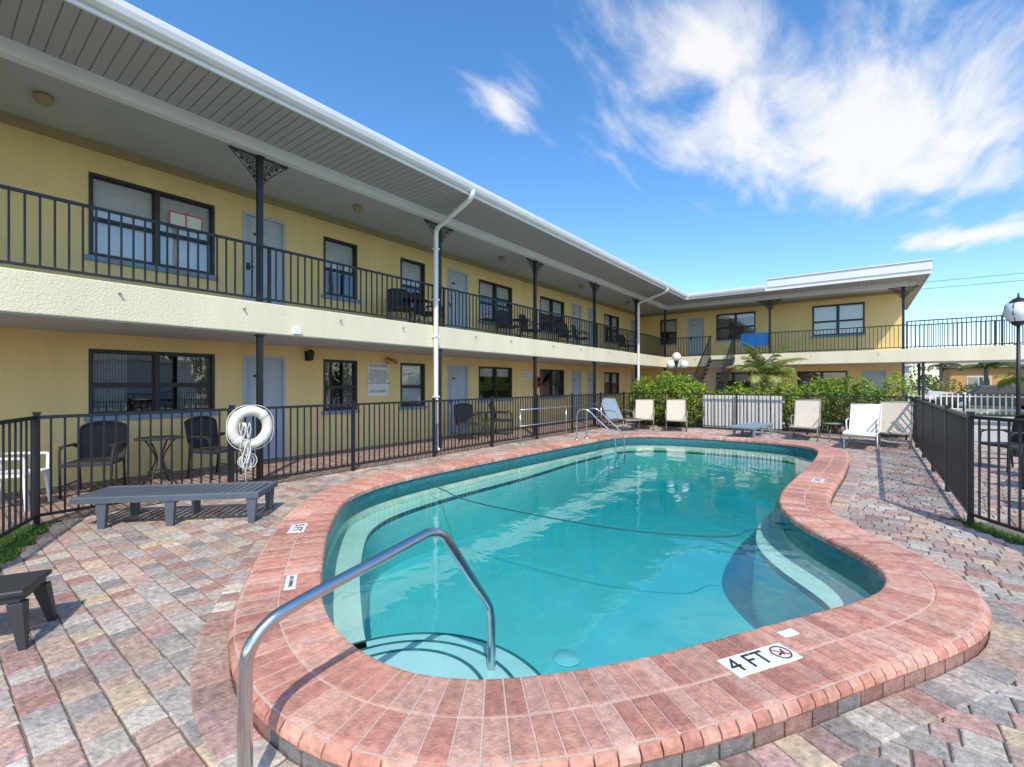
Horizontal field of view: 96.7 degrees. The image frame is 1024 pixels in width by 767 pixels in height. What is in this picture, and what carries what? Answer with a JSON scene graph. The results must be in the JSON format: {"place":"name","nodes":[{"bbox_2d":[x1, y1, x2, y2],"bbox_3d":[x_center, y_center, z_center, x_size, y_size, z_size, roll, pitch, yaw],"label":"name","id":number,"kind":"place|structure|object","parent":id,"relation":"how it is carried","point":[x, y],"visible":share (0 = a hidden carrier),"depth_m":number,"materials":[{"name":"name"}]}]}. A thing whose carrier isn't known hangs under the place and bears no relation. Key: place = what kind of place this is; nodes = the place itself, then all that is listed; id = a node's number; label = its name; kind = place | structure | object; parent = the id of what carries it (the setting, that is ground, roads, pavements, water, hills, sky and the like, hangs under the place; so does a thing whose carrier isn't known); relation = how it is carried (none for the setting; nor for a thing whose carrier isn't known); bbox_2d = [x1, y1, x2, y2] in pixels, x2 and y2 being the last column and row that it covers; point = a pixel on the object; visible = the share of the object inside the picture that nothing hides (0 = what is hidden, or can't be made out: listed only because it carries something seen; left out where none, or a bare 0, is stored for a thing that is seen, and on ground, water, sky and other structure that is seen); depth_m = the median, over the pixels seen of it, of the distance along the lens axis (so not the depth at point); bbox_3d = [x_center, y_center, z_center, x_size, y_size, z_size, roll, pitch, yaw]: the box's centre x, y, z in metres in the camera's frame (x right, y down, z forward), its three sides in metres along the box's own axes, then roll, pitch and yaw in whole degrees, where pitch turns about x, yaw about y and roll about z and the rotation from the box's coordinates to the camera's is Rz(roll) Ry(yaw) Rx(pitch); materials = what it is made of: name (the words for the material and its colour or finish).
{"place":"outdoors","nodes":[
{"label":"outdoors","id":0,"kind":"place"},
{"bbox_2d":[387,288,414,322],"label":"wicker chair","id":1,"kind":"object","parent":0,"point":[399,300],"visible":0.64,"depth_m":10.58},
{"bbox_2d":[412,292,442,325],"bbox_3d":[-2.061,-1.744,11.046,0.610,0.971,0.602,0,0,17],"label":"wicker chair","id":2,"kind":"object","parent":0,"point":[421,306],"visible":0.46,"depth_m":11.06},
{"bbox_2d":[0,413,908,531],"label":"walkway","id":3,"kind":"structure","parent":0,"point":[58,503],"depth_m":8.04,"materials":[{"name":"brick"}]},
{"bbox_2d":[0,451,52,511],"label":"plastic chair","id":4,"kind":"object","parent":3,"relation":"on","point":[45,471],"visible":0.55,"depth_m":5.60,"materials":[{"name":"white plastic"}]},
{"bbox_2d":[58,420,126,498],"bbox_3d":[-5.747,1.016,6.285,0.602,0.971,0.610,0,0,-23],"label":"wicker chair","id":5,"kind":"object","parent":3,"relation":"on","point":[98,441],"visible":0.76,"depth_m":6.46,"materials":[{"name":"black wicker"}]},
{"bbox_2d":[133,435,183,484],"bbox_3d":[-5.229,1.153,6.749,0.600,0.706,0.600,0,0,37],"label":"bistro table","id":6,"kind":"object","parent":3,"relation":"on","point":[157,438],"visible":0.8,"depth_m":6.74,"materials":[{"name":"black metal"}]},
{"bbox_2d":[184,416,241,479],"bbox_3d":[-4.848,1.016,7.387,0.610,0.971,0.602,0,0,17],"label":"wicker chair","id":7,"kind":"object","parent":3,"relation":"on","point":[205,433],"visible":0.76,"depth_m":7.39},
{"bbox_2d":[453,403,479,441],"bbox_3d":[-1.223,1.016,12.142,0.602,0.971,0.610,0,0,-23],"label":"wicker chair","id":8,"kind":"object","parent":3,"relation":"on","point":[460,414],"visible":0.64,"depth_m":12.32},
{"bbox_2d":[476,411,495,437],"bbox_3d":[-0.724,1.153,12.746,0.600,0.706,0.600,0,0,37],"label":"bistro table","id":9,"kind":"object","parent":3,"relation":"on","point":[486,422],"visible":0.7,"depth_m":12.69,"materials":[{"name":"black metal"}]},
{"bbox_2d":[489,403,511,435],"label":"wicker chair","id":10,"kind":"object","parent":3,"relation":"on","point":[501,420],"visible":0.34,"depth_m":13.27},
{"bbox_2d":[432,189,667,452],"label":"downspouts","id":11,"kind":"object","parent":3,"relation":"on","point":[456,211],"visible":0.81,"depth_m":9.82,"materials":[{"name":"white paint"}]},
{"bbox_2d":[228,145,924,478],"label":"columns","id":12,"kind":"structure","parent":3,"relation":"on","point":[259,169],"depth_m":10.12,"materials":[{"name":"black metal"}]},
{"bbox_2d":[666,352,687,375],"bbox_3d":[6.183,0.170,16.912,0.716,2.660,0.781,0,0,37],"label":"street lamp","id":13,"kind":"object","parent":3,"relation":"on","point":[676,357],"visible":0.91,"depth_m":16.81,"materials":[{"name":"white glass"}]},
{"bbox_2d":[689,334,734,423],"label":"staircase","id":14,"kind":"structure","parent":3,"relation":"on","point":[731,359],"depth_m":19.42,"materials":[{"name":"grey metal"}]},
{"bbox_2d":[701,377,816,430],"bbox_3d":[8.106,0.652,15.148,3.473,1.750,1.421,0,0,37],"label":"hedge","id":15,"kind":"object","parent":3,"relation":"on","point":[779,387],"visible":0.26,"depth_m":14.67,"materials":[{"name":"green plant"}]},
{"bbox_2d":[726,341,807,392],"bbox_3d":[8.761,0.013,15.869,2.127,2.976,2.262,0,0,-16],"label":"palm tree","id":16,"kind":"object","parent":3,"relation":"on","point":[770,372],"visible":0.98,"depth_m":15.59,"materials":[{"name":"green plant"}]},
{"bbox_2d":[494,310,520,337],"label":"wicker chair","id":17,"kind":"object","parent":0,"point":[505,321],"visible":0.54,"depth_m":13.71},
{"bbox_2d":[0,422,1023,766],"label":"paver patio","id":18,"kind":"structure","parent":0,"point":[202,708],"depth_m":2.69,"materials":[{"name":"brick"}]},
{"bbox_2d":[0,521,53,568],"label":"grass","id":19,"kind":"structure","parent":18,"relation":"on","point":[11,543],"depth_m":4.35,"materials":[{"name":"plant"}]},
{"bbox_2d":[0,569,57,650],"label":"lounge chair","id":20,"kind":"object","parent":18,"relation":"on","point":[16,589],"visible":1,"depth_m":2.63,"materials":[{"name":"plastic"}]},
{"bbox_2d":[69,481,277,528],"bbox_3d":[-3.666,1.335,5.056,1.800,0.330,0.580,0,0,-9],"label":"sun lounger","id":21,"kind":"object","parent":18,"relation":"on","point":[169,495],"visible":1,"depth_m":4.90,"materials":[{"name":"grey plastic"}]},
{"bbox_2d":[0,392,624,537],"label":"pool fence","id":22,"kind":"object","parent":18,"relation":"on","point":[35,513],"visible":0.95,"depth_m":6.51,"materials":[{"name":"black metal"}]},
{"bbox_2d":[226,405,273,481],"bbox_3d":[-3.681,0.839,6.412,0.179,1.076,0.639,0,0,37],"label":"life ring","id":23,"kind":"object","parent":22,"relation":"attached to","point":[236,438],"visible":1,"depth_m":6.32,"materials":[{"name":"plastic"}]},
{"bbox_2d":[520,403,601,444],"bbox_3d":[1.537,1.068,12.909,0.030,0.864,4.428,0,0,37],"label":"access railing","id":24,"kind":"object","parent":18,"relation":"on","point":[566,420],"visible":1,"depth_m":12.68,"materials":[{"name":"silver metal"}]},
{"bbox_2d":[227,433,991,766],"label":"swimming pool","id":25,"kind":"structure","parent":18,"relation":"in","point":[613,645],"depth_m":3.88,"materials":[{"name":"brick"}]},
{"bbox_2d":[284,574,297,589],"bbox_3d":[-1.512,1.357,3.113,0.070,0.009,0.240,0,0,-22],"label":"depth marker","id":26,"kind":"object","parent":25,"relation":"on","point":[290,581],"visible":1,"depth_m":3.10,"materials":[{"name":"white tile"}]},
{"bbox_2d":[287,523,307,532],"bbox_3d":[-2.010,1.357,4.274,0.140,0.009,0.260,0,0,-16],"label":"depth marker","id":27,"kind":"object","parent":25,"relation":"on","point":[296,528],"visible":1,"depth_m":4.25,"materials":[{"name":"white tile"}]},
{"bbox_2d":[237,528,495,766],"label":"pool handrail","id":28,"kind":"object","parent":25,"relation":"on","point":[266,625],"visible":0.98,"depth_m":1.79,"materials":[{"name":"silver metal"}]},
{"bbox_2d":[574,408,624,467],"bbox_3d":[2.146,1.302,11.124,1.172,1.397,0.590,0,0,18],"label":"pool handrail","id":29,"kind":"object","parent":25,"relation":"on","point":[604,426],"visible":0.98,"depth_m":11.05,"materials":[{"name":"silver metal"}]},
{"bbox_2d":[717,643,802,677],"bbox_3d":[1.222,1.356,2.241,0.420,0.011,0.135,0,0,-21],"label":"depth marker","id":30,"kind":"object","parent":25,"relation":"on","point":[741,665],"visible":1,"depth_m":2.23,"materials":[{"name":"white tile"}]},
{"bbox_2d":[776,628,798,637],"bbox_3d":[1.501,1.359,2.477,0.110,0.007,0.050,0,0,-22],"label":"depth marker","id":31,"kind":"object","parent":25,"relation":"on","point":[790,632],"visible":1,"depth_m":2.47,"materials":[{"name":"white tile"}]},
{"bbox_2d":[599,398,641,430],"bbox_3d":[3.532,0.999,14.877,0.691,1.015,1.473,0,0,-23],"label":"lounge chair","id":32,"kind":"object","parent":18,"relation":"on","point":[611,409],"visible":0.92,"depth_m":15.22,"materials":[{"name":"white fabric"}]},
{"bbox_2d":[633,399,654,429],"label":"lounge chair","id":33,"kind":"object","parent":18,"relation":"on","point":[644,409],"visible":0.86,"depth_m":15.75,"materials":[{"name":"beige fabric"}]},
{"bbox_2d":[625,371,708,426],"bbox_3d":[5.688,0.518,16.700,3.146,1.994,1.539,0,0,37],"label":"hedge","id":34,"kind":"object","parent":18,"relation":"on","point":[673,386],"visible":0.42,"depth_m":16.45,"materials":[{"name":"green plant"}]},
{"bbox_2d":[665,399,687,431],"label":"lounge chair","id":35,"kind":"object","parent":18,"relation":"on","point":[675,410],"visible":1,"depth_m":15.13,"materials":[{"name":"beige fabric"}]},
{"bbox_2d":[702,395,784,430],"bbox_3d":[7.346,0.900,14.593,2.400,1.080,0.080,0,0,37],"label":"screen fence","id":36,"kind":"object","parent":18,"relation":"on","point":[756,409],"visible":0.69,"depth_m":14.53,"materials":[{"name":"white plastic"}]},
{"bbox_2d":[729,422,772,437],"bbox_3d":[6.899,1.340,13.099,1.700,0.320,0.600,0,0,-43],"label":"sun lounger","id":37,"kind":"object","parent":18,"relation":"on","point":[752,426],"visible":1,"depth_m":12.87,"materials":[{"name":"grey plastic"}]},
{"bbox_2d":[625,392,909,439],"bbox_3d":[7.328,0.900,14.405,8.018,1.200,0.062,0,0,37],"label":"pool fence","id":38,"kind":"object","parent":18,"relation":"on","point":[906,397],"visible":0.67,"depth_m":14.27,"materials":[{"name":"black metal"}]},
{"bbox_2d":[789,399,821,440],"bbox_3d":[8.005,0.980,12.406,0.691,1.053,1.412,0,0,37],"label":"lounge chair","id":39,"kind":"object","parent":18,"relation":"on","point":[807,414],"visible":1,"depth_m":12.76,"materials":[{"name":"beige fabric"}]},
{"bbox_2d":[802,372,920,437],"bbox_3d":[10.020,0.563,13.232,2.829,1.917,1.296,0,0,42],"label":"hedge","id":40,"kind":"object","parent":18,"relation":"on","point":[830,388],"visible":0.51,"depth_m":13.27,"materials":[{"name":"green plant"}]},
{"bbox_2d":[842,403,882,450],"bbox_3d":[8.405,1.012,10.896,0.691,0.989,1.920,0,0,41],"label":"lounge chair","id":41,"kind":"object","parent":18,"relation":"on","point":[863,418],"visible":0.95,"depth_m":11.35,"materials":[{"name":"white plastic"}]},
{"bbox_2d":[875,401,913,448],"bbox_3d":[9.168,0.973,10.907,0.691,1.067,1.137,0,0,43],"label":"lounge chair","id":42,"kind":"object","parent":18,"relation":"on","point":[897,417],"visible":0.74,"depth_m":11.13,"materials":[{"name":"beige fabric"}]},
{"bbox_2d":[910,396,1023,532],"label":"pool fence","id":43,"kind":"object","parent":18,"relation":"on","point":[943,438],"visible":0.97,"depth_m":5.37,"materials":[{"name":"black metal"}]},
{"bbox_2d":[947,516,1023,545],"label":"grass","id":44,"kind":"structure","parent":18,"relation":"on","point":[1001,534],"depth_m":4.59,"materials":[{"name":"plant"}]},
{"bbox_2d":[981,414,1023,471],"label":"patio chair","id":45,"kind":"object","parent":18,"relation":"on","point":[1014,433],"visible":0.69,"depth_m":8.10,"materials":[{"name":"black metal"}]},
{"bbox_2d":[1002,293,1023,456],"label":"street lamp","id":46,"kind":"object","parent":18,"relation":"on","point":[1013,312],"visible":0.92,"depth_m":9.36,"materials":[{"name":"black metal"}]},
{"bbox_2d":[1022,445,1023,489],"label":"patio chair","id":47,"kind":"object","parent":18,"relation":"on","point":[1023,469],"visible":0.78,"depth_m":6.42,"materials":[{"name":"black metal"}]},
{"bbox_2d":[518,314,541,339],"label":"wicker chair","id":48,"kind":"object","parent":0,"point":[529,330],"visible":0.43,"depth_m":14.53,"materials":[{"name":"black wicker"}]},
{"bbox_2d":[557,322,578,344],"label":"wicker chair","id":49,"kind":"object","parent":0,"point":[565,332],"visible":0.45,"depth_m":16.42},
{"bbox_2d":[123,0,1023,383],"label":"sky","id":50,"kind":"structure","parent":0,"point":[699,145],"materials":[{"name":"blue"}]},
{"bbox_2d":[618,441,809,461],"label":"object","id":51,"kind":"structure","parent":0,"point":[699,445],"depth_m":11.41,"materials":[{"name":"teal tile"}]},
{"bbox_2d":[427,480,789,537],"bbox_3d":[0.662,1.528,5.617,5.049,0.013,1.064,0,0,29],"label":"safety rope","id":52,"kind":"object","parent":51,"relation":"on","point":[618,528],"visible":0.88,"depth_m":4.81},
{"bbox_2d":[909,384,1015,416],"bbox_3d":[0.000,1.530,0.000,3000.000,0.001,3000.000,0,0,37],"label":"ground","id":53,"kind":"structure","parent":0,"point":[994,414],"depth_m":23.21,"materials":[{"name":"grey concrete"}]},
{"bbox_2d":[0,122,901,492],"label":"walls","id":54,"kind":"structure","parent":53,"relation":"on","point":[44,372],"depth_m":8.62,"materials":[{"name":"yellow paint"}]},
{"bbox_2d":[84,171,218,279],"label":"window","id":55,"kind":"structure","parent":54,"relation":"attached to","point":[107,192],"depth_m":7.56,"materials":[{"name":"black glass"}]},
{"bbox_2d":[169,210,202,230],"bbox_3d":[-5.686,-2.815,7.939,0.012,0.270,0.500,0,0,37],"label":"window notice","id":56,"kind":"object","parent":55,"relation":"attached to","point":[185,220],"depth_m":7.93,"materials":[{"name":"white paper"}]},
{"bbox_2d":[84,349,218,421],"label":"window","id":57,"kind":"structure","parent":54,"relation":"attached to","point":[128,381],"depth_m":8.12,"materials":[{"name":"black glass"}]},
{"bbox_2d":[242,356,285,462],"bbox_3d":[-4.896,0.486,8.978,0.130,2.032,0.810,0,0,37],"label":"door","id":58,"kind":"structure","parent":54,"relation":"attached to","point":[274,381],"depth_m":9.07,"materials":[{"name":"blue paint"}]},
{"bbox_2d":[242,211,285,305],"bbox_3d":[-4.896,-2.271,8.978,0.130,2.018,0.810,0,0,37],"label":"door","id":59,"kind":"structure","parent":54,"relation":"attached to","point":[274,233],"depth_m":9.02,"materials":[{"name":"blue paint"}]},
{"bbox_2d":[305,349,314,360],"bbox_3d":[-4.252,-0.600,9.588,0.215,0.240,0.170,0,0,37],"label":"wall lantern","id":60,"kind":"object","parent":54,"relation":"attached to","point":[309,355],"depth_m":9.54,"materials":[{"name":"brown metal"}]},
{"bbox_2d":[321,236,359,302],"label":"window","id":61,"kind":"structure","parent":54,"relation":"attached to","point":[338,251],"depth_m":10.49,"materials":[{"name":"black glass"}]},
{"bbox_2d":[321,359,359,414],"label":"window","id":62,"kind":"structure","parent":54,"relation":"attached to","point":[339,381],"depth_m":10.59,"materials":[{"name":"black glass"}]},
{"bbox_2d":[368,363,389,395],"bbox_3d":[-3.249,-0.100,11.062,0.017,0.800,0.672,0,0,37],"label":"pool rules sign","id":63,"kind":"object","parent":54,"relation":"attached to","point":[378,379],"visible":1,"depth_m":11.06,"materials":[{"name":"white plastic"}]},
{"bbox_2d":[400,257,424,310],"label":"window","id":64,"kind":"structure","parent":54,"relation":"attached to","point":[412,270],"depth_m":12.07,"materials":[{"name":"black glass"}]},
{"bbox_2d":[399,363,426,409],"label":"window","id":65,"kind":"structure","parent":54,"relation":"attached to","point":[412,381],"depth_m":12.06,"materials":[{"name":"grey glass"}]},
{"bbox_2d":[447,365,467,435],"bbox_3d":[-1.605,0.486,13.297,0.130,2.032,0.850,0,0,37],"label":"door","id":66,"kind":"structure","parent":54,"relation":"attached to","point":[457,381],"depth_m":13.30,"materials":[{"name":"blue paint"}]},
{"bbox_2d":[447,268,467,329],"bbox_3d":[-1.605,-2.271,13.297,0.130,2.018,0.850,0,0,37],"label":"door","id":67,"kind":"structure","parent":54,"relation":"attached to","point":[457,280],"depth_m":13.33,"materials":[{"name":"blue paint"}]},
{"bbox_2d":[478,279,511,324],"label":"window","id":68,"kind":"structure","parent":54,"relation":"attached to","point":[494,290],"depth_m":14.98,"materials":[{"name":"black glass"}]},
{"bbox_2d":[479,366,513,401],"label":"window","id":69,"kind":"structure","parent":54,"relation":"attached to","point":[495,382],"depth_m":15.32,"materials":[{"name":"black glass"}]},
{"bbox_2d":[64,0,933,310],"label":"roof","id":70,"kind":"structure","parent":54,"relation":"on","point":[126,16],"depth_m":7.04,"materials":[{"name":"white paint"}]},
{"bbox_2d":[0,0,928,309],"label":"soffit","id":71,"kind":"structure","parent":70,"relation":"attached to","point":[78,36],"depth_m":6.39,"materials":[{"name":"plastic"}]},
{"bbox_2d":[0,267,1023,366],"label":"balcony slab","id":72,"kind":"structure","parent":54,"relation":"attached to","point":[31,292],"depth_m":7.42,"materials":[{"name":"white concrete"}]},
{"bbox_2d":[0,35,1023,368],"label":"ceiling and beams","id":73,"kind":"structure","parent":54,"relation":"attached to","point":[94,111],"depth_m":7.77,"materials":[{"name":"paint"}]},
{"bbox_2d":[32,91,878,357],"bbox_3d":[1.818,-2.255,13.874,23.533,2.890,7.694,0,0,-33],"label":"ceiling light","id":74,"kind":"object","parent":73,"relation":"attached to","point":[43,98],"visible":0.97,"depth_m":5.85,"materials":[{"name":"white paint"}]},
{"bbox_2d":[0,184,1023,355],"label":"balcony railing","id":75,"kind":"object","parent":73,"relation":"attached to","point":[217,236],"visible":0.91,"depth_m":8.60,"materials":[{"name":"black metal"}]},
{"bbox_2d":[741,332,767,346],"bbox_3d":[10.458,-1.875,19.627,1.050,0.590,0.138,0,0,37],"label":"beach towel","id":76,"kind":"object","parent":75,"relation":"hanging from","point":[755,339],"visible":0.94,"depth_m":19.57,"materials":[{"name":"blue fabric"}]},
{"bbox_2d":[540,296,563,334],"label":"window","id":77,"kind":"structure","parent":54,"relation":"attached to","point":[551,305],"depth_m":17.64,"materials":[{"name":"glass"}]},
{"bbox_2d":[540,369,564,398],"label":"window","id":78,"kind":"structure","parent":54,"relation":"attached to","point":[552,382],"depth_m":18.00,"materials":[{"name":"black glass"}]},
{"bbox_2d":[571,370,580,419],"bbox_3d":[2.634,0.486,18.862,0.130,2.032,0.800,0,0,37],"label":"door","id":79,"kind":"structure","parent":54,"relation":"attached to","point":[575,382],"depth_m":18.91,"materials":[{"name":"blue paint"}]},
{"bbox_2d":[571,303,580,344],"bbox_3d":[2.634,-2.271,18.862,0.130,2.018,0.800,0,0,37],"label":"door","id":80,"kind":"structure","parent":54,"relation":"attached to","point":[575,310],"depth_m":18.91,"materials":[{"name":"blue paint"}]},
{"bbox_2d":[588,371,596,416],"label":"door","id":81,"kind":"structure","parent":54,"relation":"attached to","point":[590,382],"depth_m":20.00,"materials":[{"name":"blue paint"}]},
{"bbox_2d":[588,308,596,346],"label":"door","id":82,"kind":"structure","parent":54,"relation":"attached to","point":[590,314],"depth_m":19.90,"materials":[{"name":"blue paint"}]},
{"bbox_2d":[604,372,618,395],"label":"window","id":83,"kind":"structure","parent":54,"relation":"attached to","point":[610,383],"depth_m":21.86,"materials":[{"name":"black glass"}]},
{"bbox_2d":[604,313,618,344],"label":"window","id":84,"kind":"structure","parent":54,"relation":"attached to","point":[609,320],"depth_m":21.58,"materials":[{"name":"glass"}]},
{"bbox_2d":[660,319,677,345],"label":"window","id":85,"kind":"structure","parent":54,"relation":"attached to","point":[671,328],"depth_m":23.68,"materials":[{"name":"glass"}]},
{"bbox_2d":[688,317,703,356],"bbox_3d":[9.192,-2.271,22.710,0.800,2.018,0.130,0,0,37],"label":"door","id":86,"kind":"structure","parent":54,"relation":"attached to","point":[695,327],"depth_m":22.72,"materials":[{"name":"blue paint"}]},
{"bbox_2d":[716,372,750,393],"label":"window","id":87,"kind":"structure","parent":54,"relation":"attached to","point":[736,376],"depth_m":21.64,"materials":[{"name":"black glass"}]},
{"bbox_2d":[715,311,755,341],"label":"window","id":88,"kind":"structure","parent":54,"relation":"attached to","point":[729,326],"depth_m":21.98,"materials":[{"name":"glass"}]},
{"bbox_2d":[797,371,847,396],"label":"window","id":89,"kind":"structure","parent":54,"relation":"attached to","point":[805,377],"depth_m":20.02,"materials":[{"name":"black glass"}]},
{"bbox_2d":[811,302,864,337],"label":"window","id":90,"kind":"structure","parent":54,"relation":"attached to","point":[844,315],"depth_m":19.25,"materials":[{"name":"glass"}]},
{"bbox_2d":[862,370,886,397],"bbox_3d":[14.720,0.486,18.498,0.800,2.032,0.130,0,0,37],"label":"door","id":91,"kind":"structure","parent":54,"relation":"attached to","point":[876,377],"depth_m":18.45,"materials":[{"name":"blue paint"}]},
{"bbox_2d":[909,364,938,390],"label":"distant trees","id":92,"kind":"object","parent":53,"relation":"on","point":[927,377],"visible":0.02,"depth_m":51.36,"materials":[{"name":"green plant"}]},
{"bbox_2d":[905,384,951,404],"bbox_3d":[29.815,0.775,33.857,4.520,1.450,1.830,0,0,37],"label":"parked car","id":93,"kind":"object","parent":53,"relation":"on","point":[931,392],"visible":0.12,"depth_m":32.66,"materials":[{"name":"white metal"}]},
{"bbox_2d":[925,363,966,390],"bbox_3d":[35.956,-0.543,38.153,3.343,4.087,2.821,0,0,37],"label":"palm tree","id":94,"kind":"object","parent":53,"relation":"on","point":[940,367],"visible":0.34,"depth_m":37.99,"materials":[{"name":"green plant"}]},
{"bbox_2d":[907,378,1015,405],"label":"distant shrubs","id":95,"kind":"object","parent":53,"relation":"on","point":[946,386],"visible":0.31,"depth_m":32.65,"materials":[{"name":"green plant"}]},
{"bbox_2d":[908,392,1023,414],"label":"picket fence","id":96,"kind":"object","parent":53,"relation":"on","point":[964,396],"visible":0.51,"depth_m":21.66,"materials":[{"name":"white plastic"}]},
{"bbox_2d":[958,362,1015,384],"bbox_3d":[33.709,-0.395,32.034,3.103,3.793,3.525,0,0,37],"label":"palm tree","id":97,"kind":"object","parent":53,"relation":"on","point":[985,365],"visible":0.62,"depth_m":32.14,"materials":[{"name":"green plant"}]},
{"bbox_2d":[954,409,1023,413],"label":"kerb","id":98,"kind":"structure","parent":53,"relation":"on","point":[991,411],"depth_m":23.58,"materials":[{"name":"concrete"}]},
{"bbox_2d":[993,362,1023,390],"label":"palm tree","id":99,"kind":"object","parent":53,"relation":"on","point":[1004,381],"visible":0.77,"depth_m":20.71,"materials":[{"name":"green plant"}]},
{"bbox_2d":[934,362,1023,392],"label":"orange house","id":100,"kind":"structure","parent":0,"point":[969,376],"depth_m":36.96,"materials":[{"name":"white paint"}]},
{"bbox_2d":[967,376,990,390],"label":"windows","id":101,"kind":"structure","parent":100,"relation":"in","point":[979,380],"depth_m":36.79,"materials":[{"name":"white glass"}]},
{"bbox_2d":[950,406,1022,409],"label":"road","id":102,"kind":"structure","parent":0,"point":[973,407],"depth_m":28.48,"materials":[{"name":"grey asphalt"}]},
{"bbox_2d":[936,384,1023,409],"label":"parked car","id":103,"kind":"object","parent":102,"relation":"on","point":[985,390],"visible":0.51,"depth_m":24.39,"materials":[{"name":"grey paint"}]},
{"bbox_2d":[974,416,1023,443],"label":"pavement","id":104,"kind":"structure","parent":0,"point":[1003,434],"depth_m":14.56,"materials":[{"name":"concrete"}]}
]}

